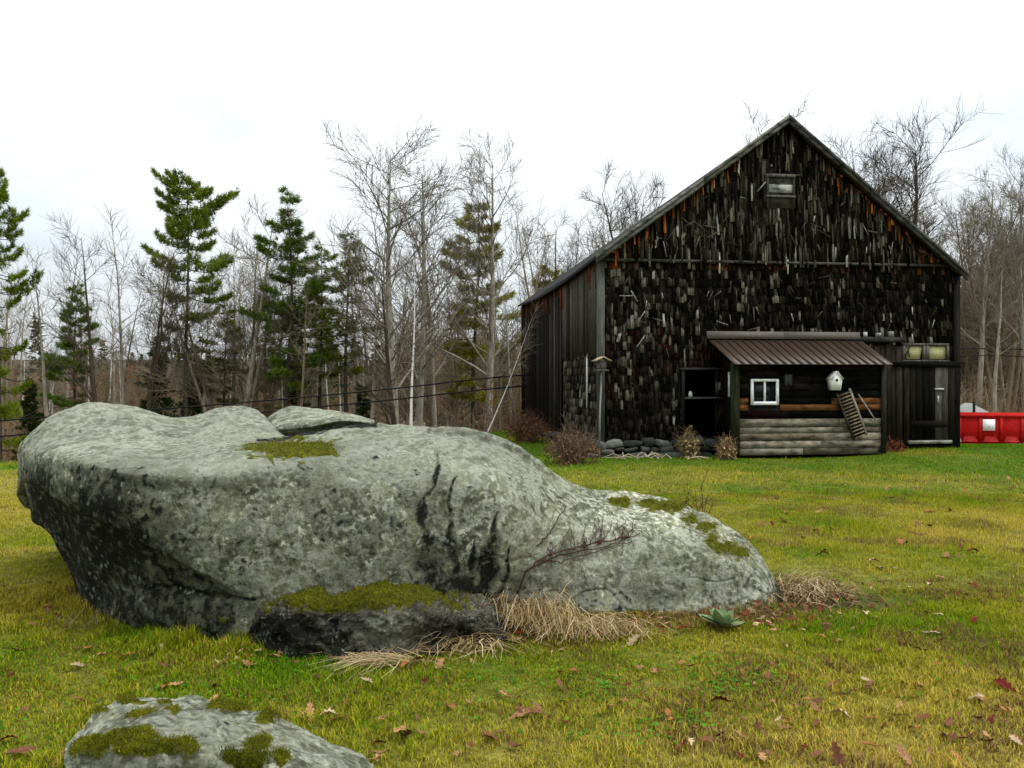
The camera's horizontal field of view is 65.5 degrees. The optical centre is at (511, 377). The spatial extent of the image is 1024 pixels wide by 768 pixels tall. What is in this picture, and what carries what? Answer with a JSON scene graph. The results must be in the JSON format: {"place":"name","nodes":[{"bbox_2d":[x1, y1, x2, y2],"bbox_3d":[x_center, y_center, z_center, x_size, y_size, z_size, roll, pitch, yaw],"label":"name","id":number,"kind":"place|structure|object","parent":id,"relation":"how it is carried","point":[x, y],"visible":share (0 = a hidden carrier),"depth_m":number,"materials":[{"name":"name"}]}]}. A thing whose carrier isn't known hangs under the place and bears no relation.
{"place":"outdoors","nodes":[
{"label":"outdoors","id":0,"kind":"place"},
{"bbox_2d":[0,360,1023,767],"bbox_3d":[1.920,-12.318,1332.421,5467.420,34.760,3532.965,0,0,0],"label":"ground","id":1,"kind":"structure","parent":0,"point":[498,754],"depth_m":4.73,"materials":[{"name":"plant"}]},
{"bbox_2d":[0,261,38,419],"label":"bare tree","id":2,"kind":"object","parent":1,"relation":"on","point":[4,345],"visible":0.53,"depth_m":39.77,"materials":[{"name":"grey plant"}]},
{"bbox_2d":[0,291,38,425],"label":"bare tree","id":3,"kind":"object","parent":1,"relation":"on","point":[8,341],"visible":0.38,"depth_m":53.43,"materials":[{"name":"grey plant"}]},
{"bbox_2d":[0,167,43,461],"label":"pine tree","id":4,"kind":"object","parent":1,"relation":"on","point":[9,410],"visible":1,"depth_m":30.06,"materials":[{"name":"green plant"}]},
{"bbox_2d":[0,284,44,423],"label":"bare tree","id":5,"kind":"object","parent":1,"relation":"on","point":[21,358],"visible":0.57,"depth_m":54.12,"materials":[{"name":"grey plant"}]},
{"bbox_2d":[10,379,44,460],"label":"spruce tree","id":6,"kind":"object","parent":1,"relation":"on","point":[28,393],"visible":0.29,"depth_m":33.93,"materials":[{"name":"green plant"}]},
{"bbox_2d":[0,242,75,418],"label":"bare tree","id":7,"kind":"object","parent":1,"relation":"on","point":[43,372],"visible":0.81,"depth_m":32.96,"materials":[{"name":"grey plant"}]},
{"bbox_2d":[13,228,106,408],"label":"bare tree","id":8,"kind":"object","parent":1,"relation":"on","point":[67,390],"visible":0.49,"depth_m":38.85,"materials":[{"name":"grey plant"}]},
{"bbox_2d":[20,607,122,634],"bbox_3d":[-2.837,1.573,5.258,0.642,0.160,0.429,0,0,0],"label":"dry grass clump","id":9,"kind":"object","parent":1,"relation":"on","point":[89,622],"visible":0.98,"depth_m":5.25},
{"bbox_2d":[37,281,107,415],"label":"pine tree","id":10,"kind":"object","parent":1,"relation":"on","point":[52,371],"visible":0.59,"depth_m":35.70,"materials":[{"name":"green plant"}]},
{"bbox_2d":[36,281,118,401],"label":"pine tree","id":11,"kind":"object","parent":1,"relation":"on","point":[89,303],"visible":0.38,"depth_m":40.25,"materials":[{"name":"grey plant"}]},
{"bbox_2d":[38,208,132,404],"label":"bare tree","id":12,"kind":"object","parent":1,"relation":"on","point":[92,375],"visible":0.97,"depth_m":32.67,"materials":[{"name":"grey plant"}]},
{"bbox_2d":[97,319,135,403],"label":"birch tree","id":13,"kind":"object","parent":1,"relation":"on","point":[114,332],"visible":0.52,"depth_m":51.39,"materials":[{"name":"grey plant"}]},
{"bbox_2d":[90,278,145,403],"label":"bare tree","id":14,"kind":"object","parent":1,"relation":"on","point":[110,321],"visible":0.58,"depth_m":55.23,"materials":[{"name":"grey plant"}]},
{"bbox_2d":[84,200,164,404],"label":"bare tree","id":15,"kind":"object","parent":1,"relation":"on","point":[121,363],"visible":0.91,"depth_m":35.08,"materials":[{"name":"grey plant"}]},
{"bbox_2d":[101,275,153,393],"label":"bare tree","id":16,"kind":"object","parent":1,"relation":"on","point":[125,376],"visible":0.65,"depth_m":37.72,"materials":[{"name":"grey plant"}]},
{"bbox_2d":[108,234,210,411],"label":"bare tree","id":17,"kind":"object","parent":1,"relation":"on","point":[150,404],"visible":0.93,"depth_m":34.24,"materials":[{"name":"grey plant"}]},
{"bbox_2d":[135,333,183,417],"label":"spruce tree","id":18,"kind":"object","parent":1,"relation":"on","point":[166,402],"visible":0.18,"depth_m":41.79,"materials":[{"name":"green plant"}]},
{"bbox_2d":[140,165,241,416],"bbox_3d":[-14.399,-2.120,36.459,4.165,14.835,4.262,0,0,36],"label":"pine tree","id":19,"kind":"object","parent":1,"relation":"on","point":[199,219],"visible":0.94,"depth_m":35.72,"materials":[{"name":"green plant"}]},
{"bbox_2d":[176,348,208,416],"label":"spruce tree","id":20,"kind":"object","parent":1,"relation":"on","point":[199,410],"visible":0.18,"depth_m":45.76,"materials":[{"name":"green plant"}]},
{"bbox_2d":[86,190,327,417],"bbox_3d":[-13.578,-1.419,37.466,11.044,13.516,11.488,0,0,-4],"label":"bare tree","id":21,"kind":"object","parent":1,"relation":"on","point":[250,374],"visible":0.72,"depth_m":36.03,"materials":[{"name":"grey plant"}]},
{"bbox_2d":[176,302,256,406],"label":"pine tree","id":22,"kind":"object","parent":1,"relation":"on","point":[229,370],"visible":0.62,"depth_m":37.73,"materials":[{"name":"green plant"}]},
{"bbox_2d":[64,688,373,767],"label":"mossy rock","id":23,"kind":"object","parent":1,"relation":"on","point":[129,730],"visible":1,"depth_m":2.99,"materials":[{"name":"stone"}]},
{"bbox_2d":[211,265,257,401],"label":"bare tree","id":24,"kind":"object","parent":1,"relation":"on","point":[238,308],"visible":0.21,"depth_m":49.44,"materials":[{"name":"grey plant"}]},
{"bbox_2d":[189,207,320,416],"bbox_3d":[-12.730,-1.509,39.089,6.905,13.632,6.569,0,0,13],"label":"bare tree","id":25,"kind":"object","parent":1,"relation":"on","point":[264,356],"visible":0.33,"depth_m":38.50,"materials":[{"name":"grey plant"}]},
{"bbox_2d":[0,313,520,426],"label":"evergreens","id":26,"kind":"object","parent":1,"relation":"on","point":[39,353],"visible":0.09,"depth_m":69.62,"materials":[{"name":"plant"}]},
{"bbox_2d":[257,332,283,417],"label":"pine tree","id":27,"kind":"object","parent":1,"relation":"on","point":[276,407],"visible":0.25,"depth_m":44.02,"materials":[{"name":"green plant"}]},
{"bbox_2d":[236,182,333,407],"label":"pine tree","id":28,"kind":"object","parent":1,"relation":"on","point":[286,374],"visible":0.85,"depth_m":35.79,"materials":[{"name":"green plant"}]},
{"bbox_2d":[255,235,314,405],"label":"bare tree","id":29,"kind":"object","parent":1,"relation":"on","point":[295,375],"visible":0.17,"depth_m":38.18,"materials":[{"name":"grey plant"}]},
{"bbox_2d":[279,357,311,406],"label":"spruce tree","id":30,"kind":"object","parent":1,"relation":"on","point":[291,402],"visible":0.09,"depth_m":41.78,"materials":[{"name":"green plant"}]},
{"bbox_2d":[274,243,334,406],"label":"bare tree","id":31,"kind":"object","parent":1,"relation":"on","point":[303,370],"visible":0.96,"depth_m":34.04,"materials":[{"name":"grey plant"}]},
{"bbox_2d":[279,241,356,408],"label":"pine tree","id":32,"kind":"object","parent":1,"relation":"on","point":[321,373],"visible":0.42,"depth_m":37.96,"materials":[{"name":"green plant"}]},
{"bbox_2d":[286,229,383,412],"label":"pine tree","id":33,"kind":"object","parent":1,"relation":"on","point":[357,370],"visible":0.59,"depth_m":36.70,"materials":[{"name":"green plant"}]},
{"bbox_2d":[322,323,354,411],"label":"spruce tree","id":34,"kind":"object","parent":1,"relation":"on","point":[339,402],"visible":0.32,"depth_m":43.10,"materials":[{"name":"green plant"}]},
{"bbox_2d":[315,262,396,414],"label":"bare tree","id":35,"kind":"object","parent":1,"relation":"on","point":[357,364],"visible":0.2,"depth_m":40.31,"materials":[{"name":"grey plant"}]},
{"bbox_2d":[354,383,375,419],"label":"spruce tree","id":36,"kind":"object","parent":1,"relation":"on","point":[362,411],"visible":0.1,"depth_m":35.87,"materials":[{"name":"green plant"}]},
{"bbox_2d":[337,233,410,419],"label":"bare tree","id":37,"kind":"object","parent":1,"relation":"on","point":[372,405],"visible":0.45,"depth_m":35.04,"materials":[{"name":"grey plant"}]},
{"bbox_2d":[247,579,507,661],"bbox_3d":[-0.899,1.561,5.085,1.752,0.609,0.849,0,0,0],"label":"mossy rock","id":38,"kind":"object","parent":1,"relation":"on","point":[378,615],"visible":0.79,"depth_m":4.80,"materials":[{"name":"stone"}]},
{"bbox_2d":[320,234,435,424],"bbox_3d":[-5.503,-0.208,31.752,4.601,11.020,4.494,0,0,11],"label":"bare tree","id":39,"kind":"object","parent":1,"relation":"on","point":[392,416],"visible":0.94,"depth_m":31.52,"materials":[{"name":"grey plant"}]},
{"bbox_2d":[348,250,409,423],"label":"bare tree","id":40,"kind":"object","parent":1,"relation":"on","point":[383,366],"visible":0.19,"depth_m":43.92,"materials":[{"name":"grey plant"}]},
{"bbox_2d":[278,107,497,423],"bbox_3d":[-4.530,-3.014,32.660,9.594,16.684,12.756,0,0,-7],"label":"bare tree","id":41,"kind":"object","parent":1,"relation":"on","point":[389,311],"visible":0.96,"depth_m":33.49,"materials":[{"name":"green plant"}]},
{"bbox_2d":[362,309,418,424],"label":"bare tree","id":42,"kind":"object","parent":1,"relation":"on","point":[395,339],"visible":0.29,"depth_m":35.53,"materials":[{"name":"grey plant"}]},
{"bbox_2d":[305,644,481,681],"bbox_3d":[-0.754,1.634,4.654,1.022,0.072,0.935,0,0,-25],"label":"dry grass clump","id":43,"kind":"object","parent":1,"relation":"on","point":[372,659],"visible":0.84,"depth_m":4.63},
{"bbox_2d":[17,402,782,640],"bbox_3d":[-1.100,1.039,6.576,6.498,1.676,3.371,0,0,0],"label":"boulder","id":44,"kind":"object","parent":1,"relation":"on","point":[224,520],"visible":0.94,"depth_m":5.35,"materials":[{"name":"stone"}]},
{"bbox_2d":[515,506,639,612],"bbox_3d":[0.475,1.288,5.667,0.991,0.718,0.274,0,0,-18],"label":"dead vine","id":45,"kind":"object","parent":44,"relation":"attached to","point":[598,542],"visible":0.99,"depth_m":5.60,"materials":[{"name":"brown plant"}]},
{"bbox_2d":[386,239,434,425],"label":"birch tree","id":46,"kind":"object","parent":1,"relation":"on","point":[412,367],"visible":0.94,"depth_m":30.42,"materials":[{"name":"white plant"}]},
{"bbox_2d":[321,141,504,425],"bbox_3d":[-4.601,-2.759,37.143,8.141,16.179,10.824,0,0,-6],"label":"bare tree","id":47,"kind":"object","parent":1,"relation":"on","point":[419,409],"visible":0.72,"depth_m":35.77,"materials":[{"name":"grey plant"}]},
{"bbox_2d":[406,305,448,426],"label":"bare tree","id":48,"kind":"object","parent":1,"relation":"on","point":[428,410],"visible":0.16,"depth_m":46.92,"materials":[{"name":"grey plant"}]},
{"bbox_2d":[380,164,476,426],"bbox_3d":[-4.074,-2.286,37.032,4.371,15.220,5.334,0,0,12],"label":"bare tree","id":49,"kind":"object","parent":1,"relation":"on","point":[433,398],"visible":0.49,"depth_m":36.83,"materials":[{"name":"grey plant"}]},
{"bbox_2d":[428,285,483,426],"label":"bare tree","id":50,"kind":"object","parent":1,"relation":"on","point":[457,402],"visible":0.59,"depth_m":39.98,"materials":[{"name":"grey plant"}]},
{"bbox_2d":[350,118,565,431],"bbox_3d":[-2.377,-3.510,37.797,11.094,17.411,8.343,0,0,-3],"label":"bare tree","id":51,"kind":"object","parent":1,"relation":"on","point":[491,355],"visible":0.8,"depth_m":38.08,"materials":[{"name":"grey plant"}]},
{"bbox_2d":[388,628,536,661],"bbox_3d":[-0.401,1.596,4.858,0.982,0.156,0.818,0,0,-22],"label":"dry grass clump","id":52,"kind":"object","parent":1,"relation":"on","point":[477,647],"visible":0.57,"depth_m":4.81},
{"bbox_2d":[2,579,932,664],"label":"leaf litter","id":53,"kind":"object","parent":1,"relation":"on","point":[756,623],"visible":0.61,"depth_m":5.49,"materials":[{"name":"plant"}]},
{"bbox_2d":[438,200,520,428],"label":"pine tree","id":54,"kind":"object","parent":1,"relation":"on","point":[474,354],"visible":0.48,"depth_m":40.63,"materials":[{"name":"green plant"}]},
{"bbox_2d":[476,264,520,381],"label":"bare tree","id":55,"kind":"object","parent":1,"relation":"on","point":[495,324],"visible":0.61,"depth_m":38.57,"materials":[{"name":"grey plant"}]},
{"bbox_2d":[483,281,519,418],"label":"bare tree","id":56,"kind":"object","parent":1,"relation":"on","point":[507,344],"visible":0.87,"depth_m":34.80,"materials":[{"name":"grey plant"}]},
{"bbox_2d":[0,615,1023,760],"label":"clover","id":57,"kind":"object","parent":1,"relation":"on","point":[640,721],"visible":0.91,"depth_m":4.21,"materials":[{"name":"green plant"}]},
{"bbox_2d":[2,249,1023,438],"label":"woods","id":58,"kind":"object","parent":1,"relation":"on","point":[134,394],"visible":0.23,"depth_m":48.84,"materials":[{"name":"brown plant"}]},
{"bbox_2d":[2,358,1023,461],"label":"undergrowth","id":59,"kind":"object","parent":1,"relation":"on","point":[500,419],"visible":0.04,"depth_m":34.98,"materials":[{"name":"brown plant"}]},
{"bbox_2d":[487,298,544,432],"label":"birch tree","id":60,"kind":"object","parent":1,"relation":"on","point":[525,333],"visible":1,"depth_m":23.67,"materials":[{"name":"grey plant"}]},
{"bbox_2d":[495,189,554,374],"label":"bare tree","id":61,"kind":"object","parent":1,"relation":"on","point":[526,286],"visible":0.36,"depth_m":44.27,"materials":[{"name":"grey plant"}]},
{"bbox_2d":[498,402,552,442],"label":"dry shrub","id":62,"kind":"object","parent":1,"relation":"on","point":[522,431],"visible":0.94,"depth_m":22.36,"materials":[{"name":"brown plant"}]},
{"bbox_2d":[503,206,559,292],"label":"bare tree","id":63,"kind":"object","parent":1,"relation":"on","point":[527,251],"visible":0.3,"depth_m":52.05,"materials":[{"name":"grey plant"}]},
{"bbox_2d":[500,214,567,424],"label":"bare tree","id":64,"kind":"object","parent":1,"relation":"on","point":[536,280],"visible":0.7,"depth_m":38.09,"materials":[{"name":"grey plant"}]},
{"bbox_2d":[515,263,564,345],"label":"bare tree","id":65,"kind":"object","parent":1,"relation":"on","point":[557,273],"visible":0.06,"depth_m":45.65,"materials":[{"name":"plant"}]},
{"bbox_2d":[482,580,613,641],"bbox_3d":[0.158,1.532,5.336,1.175,0.278,0.841,0,0,0],"label":"dry grass clump","id":66,"kind":"object","parent":1,"relation":"on","point":[527,613],"visible":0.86,"depth_m":5.26,"materials":[{"name":"plant"}]},
{"bbox_2d":[513,208,587,309],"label":"bare tree","id":67,"kind":"object","parent":1,"relation":"on","point":[570,250],"visible":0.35,"depth_m":45.57,"materials":[{"name":"grey plant"}]},
{"bbox_2d":[538,412,601,465],"bbox_3d":[1.255,1.276,16.597,1.403,1.135,1.307,0,0,26],"label":"dry shrub","id":68,"kind":"object","parent":1,"relation":"on","point":[568,454],"visible":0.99,"depth_m":16.44,"materials":[{"name":"brown plant"}]},
{"bbox_2d":[563,197,628,266],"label":"bare tree","id":69,"kind":"object","parent":1,"relation":"on","point":[593,227],"visible":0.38,"depth_m":51.34,"materials":[{"name":"grey plant"}]},
{"bbox_2d":[513,606,686,646],"bbox_3d":[0.482,1.581,5.142,1.332,0.181,0.683,0,0,0],"label":"dry grass clump","id":70,"kind":"object","parent":1,"relation":"on","point":[606,626],"visible":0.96,"depth_m":5.11,"materials":[{"name":"plant"}]},
{"bbox_2d":[592,356,611,456],"bbox_3d":[1.987,0.702,17.662,0.369,2.355,0.340,0,0,-11],"label":"bird feeder","id":71,"kind":"object","parent":1,"relation":"on","point":[601,366],"visible":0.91,"depth_m":17.64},
{"bbox_2d":[570,151,671,261],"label":"bare tree","id":72,"kind":"object","parent":1,"relation":"on","point":[624,218],"visible":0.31,"depth_m":48.12,"materials":[{"name":"grey plant"}]},
{"bbox_2d":[602,452,710,459],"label":"dead stems","id":73,"kind":"object","parent":1,"relation":"on","point":[638,457],"visible":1,"depth_m":17.24,"materials":[{"name":"beige plant"}]},
{"bbox_2d":[675,425,704,457],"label":"dry weed","id":74,"kind":"object","parent":1,"relation":"on","point":[686,441],"visible":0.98,"depth_m":17.65,"materials":[{"name":"beige plant"}]},
{"bbox_2d":[679,477,720,518],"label":"bare shrub","id":75,"kind":"object","parent":1,"relation":"on","point":[685,502],"visible":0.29,"depth_m":8.69,"materials":[{"name":"brown plant"}]},
{"bbox_2d":[698,607,744,627],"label":"mullein plant","id":76,"kind":"object","parent":1,"relation":"on","point":[721,617],"visible":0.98,"depth_m":5.21,"materials":[{"name":"green plant"}]},
{"bbox_2d":[712,433,739,459],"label":"dry weed","id":77,"kind":"object","parent":1,"relation":"on","point":[730,453],"visible":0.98,"depth_m":17.14,"materials":[{"name":"beige plant"}]},
{"bbox_2d":[518,114,967,457],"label":"barn","id":78,"kind":"structure","parent":1,"relation":"on","point":[754,294],"depth_m":18.36,"materials":[{"name":"wood"}]},
{"bbox_2d":[0,348,1022,420],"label":"power cable","id":79,"kind":"object","parent":78,"relation":"attached to","point":[355,392],"visible":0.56,"depth_m":26.51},
{"bbox_2d":[0,355,1022,436],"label":"power cable","id":80,"kind":"object","parent":78,"relation":"attached to","point":[442,394],"visible":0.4,"depth_m":27.08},
{"bbox_2d":[750,379,778,404],"bbox_3d":[5.519,0.306,17.402,0.630,0.567,0.055,0,0,-7],"label":"window","id":81,"kind":"structure","parent":78,"relation":"in","point":[762,391],"depth_m":17.41,"materials":[{"name":"paint"}]},
{"bbox_2d":[826,371,843,389],"bbox_3d":[7.083,0.058,17.480,0.297,0.416,0.230,0,0,-7],"label":"birdhouse","id":82,"kind":"object","parent":78,"relation":"attached to","point":[834,379],"visible":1,"depth_m":17.39,"materials":[{"name":"paint"}]},
{"bbox_2d":[836,388,867,440],"bbox_3d":[7.486,0.803,17.549,0.723,1.160,0.090,0,0,2],"label":"louvred shutter","id":83,"kind":"object","parent":78,"relation":"attached to","point":[851,414],"visible":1,"depth_m":17.54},
{"bbox_2d":[901,343,925,361],"bbox_3d":[9.522,-0.605,18.883,0.580,0.437,0.060,0,0,-7],"label":"transom window","id":84,"kind":"structure","parent":78,"relation":"in","point":[916,350],"depth_m":18.89,"materials":[{"name":"glass"}]},
{"bbox_2d":[909,367,947,439],"bbox_3d":[9.895,0.608,18.927,0.990,1.721,0.082,0,0,-7],"label":"door","id":85,"kind":"structure","parent":78,"relation":"in","point":[928,386],"depth_m":18.91,"materials":[{"name":"paint"}]},
{"bbox_2d":[926,343,948,361],"bbox_3d":[10.117,-0.605,18.955,0.580,0.437,0.060,0,0,-7],"label":"transom window","id":86,"kind":"structure","parent":78,"relation":"in","point":[931,352],"depth_m":18.95,"materials":[{"name":"glass"}]},
{"bbox_2d":[732,97,773,151],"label":"bare tree","id":87,"kind":"object","parent":1,"relation":"on","point":[754,117],"visible":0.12,"depth_m":50.38,"materials":[{"name":"grey plant"}]},
{"bbox_2d":[767,559,883,610],"bbox_3d":[2.237,1.577,6.123,1.103,0.165,1.350,0,0,0],"label":"dry grass clump","id":88,"kind":"object","parent":1,"relation":"on","point":[808,582],"visible":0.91,"depth_m":6.05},
{"bbox_2d":[830,741,844,767],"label":"fallen leaf","id":89,"kind":"object","parent":1,"relation":"on","point":[837,756],"visible":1,"depth_m":3.42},
{"bbox_2d":[818,103,947,248],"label":"bare tree","id":90,"kind":"object","parent":1,"relation":"on","point":[837,146],"visible":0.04,"depth_m":48.71,"materials":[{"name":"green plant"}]},
{"bbox_2d":[816,128,960,221],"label":"bare tree","id":91,"kind":"object","parent":1,"relation":"on","point":[894,156],"visible":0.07,"depth_m":46.24,"materials":[{"name":"grey plant"}]},
{"bbox_2d":[849,91,993,245],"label":"bare tree","id":92,"kind":"object","parent":1,"relation":"on","point":[914,180],"visible":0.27,"depth_m":41.08,"materials":[{"name":"grey plant"}]},
{"bbox_2d":[907,205,980,301],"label":"bare tree","id":93,"kind":"object","parent":1,"relation":"on","point":[945,237],"visible":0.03,"depth_m":52.07,"materials":[{"name":"grey plant"}]},
{"bbox_2d":[886,176,1009,317],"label":"bare tree","id":94,"kind":"object","parent":1,"relation":"on","point":[957,219],"visible":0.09,"depth_m":65.53,"materials":[{"name":"grey plant"}]},
{"bbox_2d":[960,402,987,411],"bbox_3d":[20.997,1.928,36.599,2.050,1.724,1.565,0,0,12],"label":"tent","id":95,"kind":"object","parent":1,"relation":"on","point":[968,407],"visible":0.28,"depth_m":36.12,"materials":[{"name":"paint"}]},
{"bbox_2d":[930,178,1023,412],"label":"bare tree","id":96,"kind":"object","parent":1,"relation":"on","point":[1012,364],"visible":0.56,"depth_m":43.70,"materials":[{"name":"grey plant"}]},
{"bbox_2d":[931,186,1023,395],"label":"bare tree","id":97,"kind":"object","parent":1,"relation":"on","point":[963,359],"visible":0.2,"depth_m":49.47,"materials":[{"name":"grey plant"}]},
{"bbox_2d":[943,202,1015,402],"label":"bare tree","id":98,"kind":"object","parent":1,"relation":"on","point":[972,242],"visible":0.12,"depth_m":52.90,"materials":[{"name":"grey plant"}]},
{"bbox_2d":[940,214,1021,402],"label":"bare tree","id":99,"kind":"object","parent":1,"relation":"on","point":[967,340],"visible":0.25,"depth_m":47.61,"materials":[{"name":"grey plant"}]},
{"bbox_2d":[947,161,1023,406],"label":"bare tree","id":100,"kind":"object","parent":1,"relation":"on","point":[986,276],"visible":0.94,"depth_m":41.62,"materials":[{"name":"grey plant"}]},
{"bbox_2d":[957,138,1023,405],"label":"bare tree","id":101,"kind":"object","parent":1,"relation":"on","point":[1020,252],"visible":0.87,"depth_m":41.99,"materials":[{"name":"grey plant"}]},
{"bbox_2d":[960,262,1022,408],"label":"bare tree","id":102,"kind":"object","parent":1,"relation":"on","point":[962,323],"visible":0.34,"depth_m":46.14,"materials":[{"name":"brown plant"}]},
{"bbox_2d":[960,412,1023,443],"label":"dumpster","id":103,"kind":"object","parent":1,"relation":"on","point":[990,427],"visible":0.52,"depth_m":32.69,"materials":[{"name":"red metal"}]},
{"bbox_2d":[961,256,1023,411],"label":"bare tree","id":104,"kind":"object","parent":1,"relation":"on","point":[994,396],"visible":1,"depth_m":37.94,"materials":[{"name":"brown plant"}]},
{"bbox_2d":[968,183,1023,306],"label":"bare tree","id":105,"kind":"object","parent":1,"relation":"on","point":[1010,203],"visible":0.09,"depth_m":63.40,"materials":[{"name":"grey plant"}]},
{"bbox_2d":[0,0,1023,359],"label":"sky","id":106,"kind":"structure","parent":0,"point":[95,95],"materials":[{"name":"white"}]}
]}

